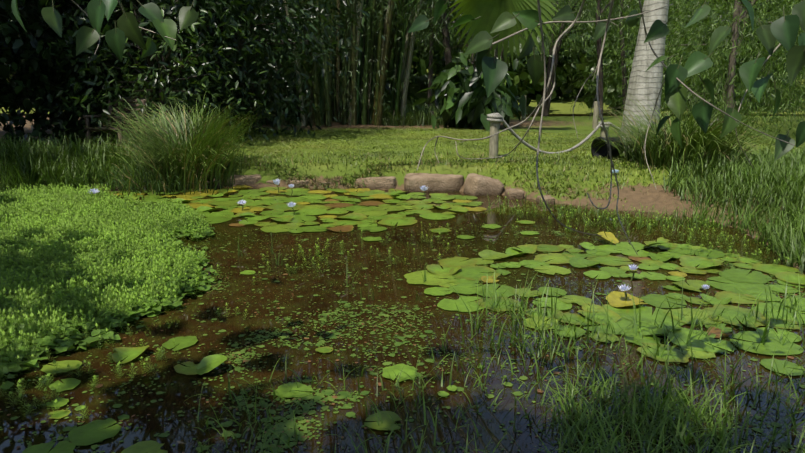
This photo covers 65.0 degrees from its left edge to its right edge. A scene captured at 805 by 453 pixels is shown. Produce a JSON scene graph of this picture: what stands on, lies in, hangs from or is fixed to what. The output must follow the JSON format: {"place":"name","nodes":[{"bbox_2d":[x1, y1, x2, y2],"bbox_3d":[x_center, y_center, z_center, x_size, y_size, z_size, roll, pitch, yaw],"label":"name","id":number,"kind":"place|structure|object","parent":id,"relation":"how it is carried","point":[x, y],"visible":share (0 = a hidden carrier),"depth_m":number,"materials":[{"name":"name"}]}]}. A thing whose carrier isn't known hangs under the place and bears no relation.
{"place":"outdoors","nodes":[
{"label":"outdoors","id":0,"kind":"place"},
{"bbox_2d":[130,2,335,122],"bbox_3d":[-6.210,-10.409,20.869,9.209,15.372,9.722,0,13,1],"label":"tree","id":1,"kind":"object","parent":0,"point":[260,62],"depth_m":19.96,"materials":[{"name":"green plant"}]},
{"bbox_2d":[215,0,392,107],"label":"bamboo","id":2,"kind":"object","parent":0,"point":[291,56],"visible":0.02,"depth_m":23.39,"materials":[{"name":"green plant"}]},
{"bbox_2d":[299,0,451,112],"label":"bamboo","id":3,"kind":"object","parent":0,"point":[423,71],"depth_m":40.89,"materials":[{"name":"green plant"}]},
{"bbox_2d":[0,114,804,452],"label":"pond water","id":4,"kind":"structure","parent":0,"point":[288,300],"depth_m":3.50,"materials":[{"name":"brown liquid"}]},
{"bbox_2d":[0,190,219,388],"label":"aquatic plants","id":5,"kind":"object","parent":4,"relation":"on","point":[62,344],"visible":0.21,"depth_m":4.31,"materials":[{"name":"green plant"}]},
{"bbox_2d":[76,136,222,197],"bbox_3d":[-3.518,-0.885,8.989,2.175,0.752,2.249,-2,13,-10],"label":"tussock","id":6,"kind":"object","parent":4,"relation":"on","point":[156,186],"visible":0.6,"depth_m":8.68,"materials":[{"name":"green plant"}]},
{"bbox_2d":[0,182,789,418],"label":"aquatic plants","id":7,"kind":"object","parent":4,"relation":"on","point":[76,201],"visible":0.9,"depth_m":5.21,"materials":[{"name":"green plant"}]},
{"bbox_2d":[88,178,709,290],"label":"water lily flowers","id":8,"kind":"object","parent":4,"relation":"on","point":[424,188],"visible":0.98,"depth_m":7.20,"materials":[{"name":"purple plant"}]},
{"bbox_2d":[0,138,804,452],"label":"water grass","id":9,"kind":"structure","parent":4,"relation":"on","point":[660,418],"depth_m":2.95,"materials":[{"name":"green plant"}]},
{"bbox_2d":[0,223,804,452],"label":"duckweed","id":10,"kind":"object","parent":4,"relation":"on","point":[280,427],"visible":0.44,"depth_m":3.29,"materials":[{"name":"green plant"}]},
{"bbox_2d":[22,182,804,452],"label":"lily pads","id":11,"kind":"object","parent":4,"relation":"on","point":[750,286],"visible":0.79,"depth_m":4.66,"materials":[{"name":"green plant"}]},
{"bbox_2d":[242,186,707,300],"bbox_3d":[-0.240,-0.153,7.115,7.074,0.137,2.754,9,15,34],"label":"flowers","id":12,"kind":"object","parent":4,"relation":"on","point":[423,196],"visible":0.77,"depth_m":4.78,"materials":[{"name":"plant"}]},
{"bbox_2d":[0,69,804,273],"bbox_3d":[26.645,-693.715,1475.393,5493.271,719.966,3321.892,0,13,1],"label":"ground","id":13,"kind":"structure","parent":0,"point":[660,197],"depth_m":9.32,"materials":[{"name":"green plant"}]},
{"bbox_2d":[6,4,49,103],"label":"tree","id":14,"kind":"object","parent":13,"relation":"on","point":[23,60],"depth_m":42.66,"materials":[{"name":"green plant"}]},
{"bbox_2d":[0,0,93,142],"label":"bush","id":15,"kind":"object","parent":13,"relation":"on","point":[4,99],"visible":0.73,"depth_m":11.82,"materials":[{"name":"green plant"}]},
{"bbox_2d":[82,99,146,153],"bbox_3d":[-4.995,-1.756,11.035,0.850,0.907,0.657,6,14,24],"label":"garden bench","id":16,"kind":"object","parent":13,"relation":"on","point":[98,129],"visible":0.56,"depth_m":11.07,"materials":[{"name":"brown wood"}]},
{"bbox_2d":[1,0,264,137],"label":"tree","id":17,"kind":"object","parent":13,"relation":"on","point":[56,75],"depth_m":14.91,"materials":[{"name":"green plant"}]},
{"bbox_2d":[0,0,303,144],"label":"tree","id":18,"kind":"object","parent":13,"relation":"on","point":[52,106],"depth_m":12.42,"materials":[{"name":"green plant"}]},
{"bbox_2d":[36,0,276,149],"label":"shrub","id":19,"kind":"object","parent":13,"relation":"on","point":[141,80],"depth_m":11.30,"materials":[{"name":"green plant"}]},
{"bbox_2d":[86,92,279,194],"bbox_3d":[-3.069,-1.261,9.193,2.769,1.396,2.869,0,13,1],"label":"tussock","id":20,"kind":"object","parent":13,"relation":"on","point":[165,146],"visible":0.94,"depth_m":8.95,"materials":[{"name":"green plant"}]},
{"bbox_2d":[45,0,384,140],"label":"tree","id":21,"kind":"object","parent":13,"relation":"on","point":[273,16],"depth_m":13.43,"materials":[{"name":"green plant"}]},
{"bbox_2d":[229,0,422,125],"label":"bamboo culms","id":22,"kind":"object","parent":13,"relation":"on","point":[400,88],"visible":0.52,"depth_m":18.37,"materials":[{"name":"green plant"}]},
{"bbox_2d":[205,0,471,128],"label":"bamboo sprays","id":23,"kind":"object","parent":13,"relation":"on","point":[374,48],"visible":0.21,"depth_m":17.40,"materials":[{"name":"green plant"}]},
{"bbox_2d":[237,0,468,64],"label":"bamboo leaves","id":24,"kind":"object","parent":13,"relation":"on","point":[341,9],"visible":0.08,"depth_m":17.96,"materials":[{"name":"green plant"}]},
{"bbox_2d":[153,173,554,204],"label":"bank rocks","id":25,"kind":"object","parent":13,"relation":"on","point":[478,185],"visible":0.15,"depth_m":8.81,"materials":[{"name":"stone"}]},
{"bbox_2d":[11,0,804,254],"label":"vine","id":26,"kind":"object","parent":13,"relation":"on","point":[783,30],"depth_m":2.55,"materials":[{"name":"green plant"}]},
{"bbox_2d":[409,52,426,82],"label":"tree","id":27,"kind":"object","parent":13,"relation":"on","point":[414,65],"depth_m":55.54,"materials":[{"name":"green plant"}]},
{"bbox_2d":[384,0,469,106],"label":"eucalypt","id":28,"kind":"object","parent":13,"relation":"on","point":[430,73],"depth_m":27.74,"materials":[{"name":"green plant"}]},
{"bbox_2d":[384,1,470,103],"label":"tree","id":29,"kind":"object","parent":13,"relation":"on","point":[424,56],"visible":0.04,"depth_m":43.54,"materials":[{"name":"green plant"}]},
{"bbox_2d":[415,22,473,75],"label":"field tree","id":30,"kind":"object","parent":13,"relation":"on","point":[439,71],"visible":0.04,"depth_m":49.05,"materials":[{"name":"green plant"}]},
{"bbox_2d":[363,0,575,126],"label":"tree","id":31,"kind":"object","parent":13,"relation":"on","point":[454,32],"depth_m":17.37,"materials":[{"name":"green plant"}]},
{"bbox_2d":[412,15,527,130],"bbox_3d":[1.856,-3.955,16.985,2.889,3.792,2.636,3,13,15],"label":"leaf shrub","id":32,"kind":"object","parent":13,"relation":"on","point":[473,104],"depth_m":16.63,"materials":[{"name":"green plant"}]},
{"bbox_2d":[454,32,552,107],"bbox_3d":[5.977,-10.348,39.395,6.563,6.816,6.685,0,13,1],"label":"field tree","id":33,"kind":"object","parent":13,"relation":"on","point":[521,78],"depth_m":38.92,"materials":[{"name":"green plant"}]},
{"bbox_2d":[450,0,559,68],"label":"palm frond","id":34,"kind":"object","parent":13,"relation":"on","point":[489,12],"visible":0.67,"depth_m":15.03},
{"bbox_2d":[430,96,608,157],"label":"fence posts","id":35,"kind":"object","parent":13,"relation":"on","point":[493,142],"visible":0.38,"depth_m":9.98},
{"bbox_2d":[470,0,629,99],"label":"tree","id":36,"kind":"object","parent":13,"relation":"on","point":[567,89],"visible":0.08,"depth_m":45.27,"materials":[{"name":"green plant"}]},
{"bbox_2d":[517,7,588,95],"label":"field tree","id":37,"kind":"object","parent":13,"relation":"on","point":[562,67],"depth_m":43.84,"materials":[{"name":"green plant"}]},
{"bbox_2d":[519,0,594,113],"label":"eucalypt","id":38,"kind":"object","parent":13,"relation":"on","point":[540,43],"depth_m":34.18,"materials":[{"name":"green plant"}]},
{"bbox_2d":[508,0,616,115],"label":"tree","id":39,"kind":"object","parent":13,"relation":"on","point":[554,29],"depth_m":25.87,"materials":[{"name":"green plant"}]},
{"bbox_2d":[591,137,624,159],"bbox_3d":[3.202,-1.200,9.817,0.396,0.399,0.398,-6,14,-23],"label":"barrel","id":40,"kind":"object","parent":13,"relation":"on","point":[602,150],"visible":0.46,"depth_m":9.84,"materials":[{"name":"black plastic"}]},
{"bbox_2d":[551,8,687,113],"bbox_3d":[12.951,-9.541,36.466,8.030,7.086,6.977,0,13,1],"label":"field tree","id":41,"kind":"object","parent":13,"relation":"on","point":[589,103],"depth_m":35.98,"materials":[{"name":"green plant"}]},
{"bbox_2d":[549,0,691,119],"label":"tree","id":42,"kind":"object","parent":13,"relation":"on","point":[603,13],"depth_m":20.58,"materials":[{"name":"green plant"}]},
{"bbox_2d":[561,0,700,112],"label":"tree","id":43,"kind":"object","parent":13,"relation":"on","point":[614,33],"depth_m":24.12,"materials":[{"name":"green plant"}]},
{"bbox_2d":[620,0,668,152],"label":"palm","id":44,"kind":"object","parent":13,"relation":"on","point":[648,83],"visible":0.67,"depth_m":10.64,"materials":[{"name":"grey plant"}]},
{"bbox_2d":[548,0,749,115],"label":"wattle","id":45,"kind":"object","parent":13,"relation":"on","point":[616,63],"visible":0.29,"depth_m":25.07,"materials":[{"name":"green plant"}]},
{"bbox_2d":[591,115,707,160],"bbox_3d":[3.826,-1.333,9.559,1.990,0.761,1.999,6,14,24],"label":"clump","id":46,"kind":"object","parent":13,"relation":"on","point":[626,152],"visible":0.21,"depth_m":9.60,"materials":[{"name":"green plant"}]},
{"bbox_2d":[586,93,794,171],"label":"ornamental grass","id":47,"kind":"structure","parent":13,"relation":"on","point":[712,143],"depth_m":8.58,"materials":[{"name":"green plant"}]},
{"bbox_2d":[588,0,804,141],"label":"wattle","id":48,"kind":"object","parent":13,"relation":"on","point":[724,53],"depth_m":13.88,"materials":[{"name":"green plant"}]},
{"bbox_2d":[599,0,804,132],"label":"wattle","id":49,"kind":"object","parent":13,"relation":"on","point":[737,76],"depth_m":16.47,"materials":[{"name":"green plant"}]},
{"bbox_2d":[601,0,803,108],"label":"tree","id":50,"kind":"object","parent":13,"relation":"on","point":[703,41],"depth_m":39.06,"materials":[{"name":"green plant"}]},
{"bbox_2d":[609,0,804,122],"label":"wattle","id":51,"kind":"object","parent":13,"relation":"on","point":[686,45],"depth_m":19.91,"materials":[{"name":"green plant"}]},
{"bbox_2d":[715,33,798,95],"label":"shrub","id":52,"kind":"object","parent":13,"relation":"on","point":[770,82],"depth_m":46.72,"materials":[{"name":"green plant"}]},
{"bbox_2d":[723,0,804,122],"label":"wattle","id":53,"kind":"object","parent":13,"relation":"on","point":[780,70],"visible":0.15,"depth_m":19.39,"materials":[{"name":"green plant"}]},
{"bbox_2d":[724,0,804,124],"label":"wattle","id":54,"kind":"object","parent":13,"relation":"on","point":[778,65],"visible":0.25,"depth_m":16.32,"materials":[{"name":"green plant"}]},
{"bbox_2d":[729,0,804,135],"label":"wattle","id":55,"kind":"object","parent":13,"relation":"on","point":[801,31],"visible":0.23,"depth_m":13.52,"materials":[{"name":"green plant"}]},
{"bbox_2d":[448,0,562,64],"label":"eucalypt","id":56,"kind":"object","parent":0,"point":[514,43],"depth_m":31.29,"materials":[{"name":"green plant"}]},
{"bbox_2d":[428,0,584,57],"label":"eucalypt","id":57,"kind":"object","parent":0,"point":[521,26],"depth_m":22.90,"materials":[{"name":"green plant"}]},
{"bbox_2d":[487,113,717,153],"bbox_3d":[3.747,-1.734,11.427,5.713,0.756,0.477,-7,14,-30],"label":"fence rope","id":58,"kind":"object","parent":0,"point":[499,119],"visible":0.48,"depth_m":10.48,"materials":[{"name":"beige fabric"}]},
{"bbox_2d":[581,0,722,55],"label":"eucalypt","id":59,"kind":"object","parent":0,"point":[639,26],"depth_m":27.46,"materials":[{"name":"green plant"}]}
]}

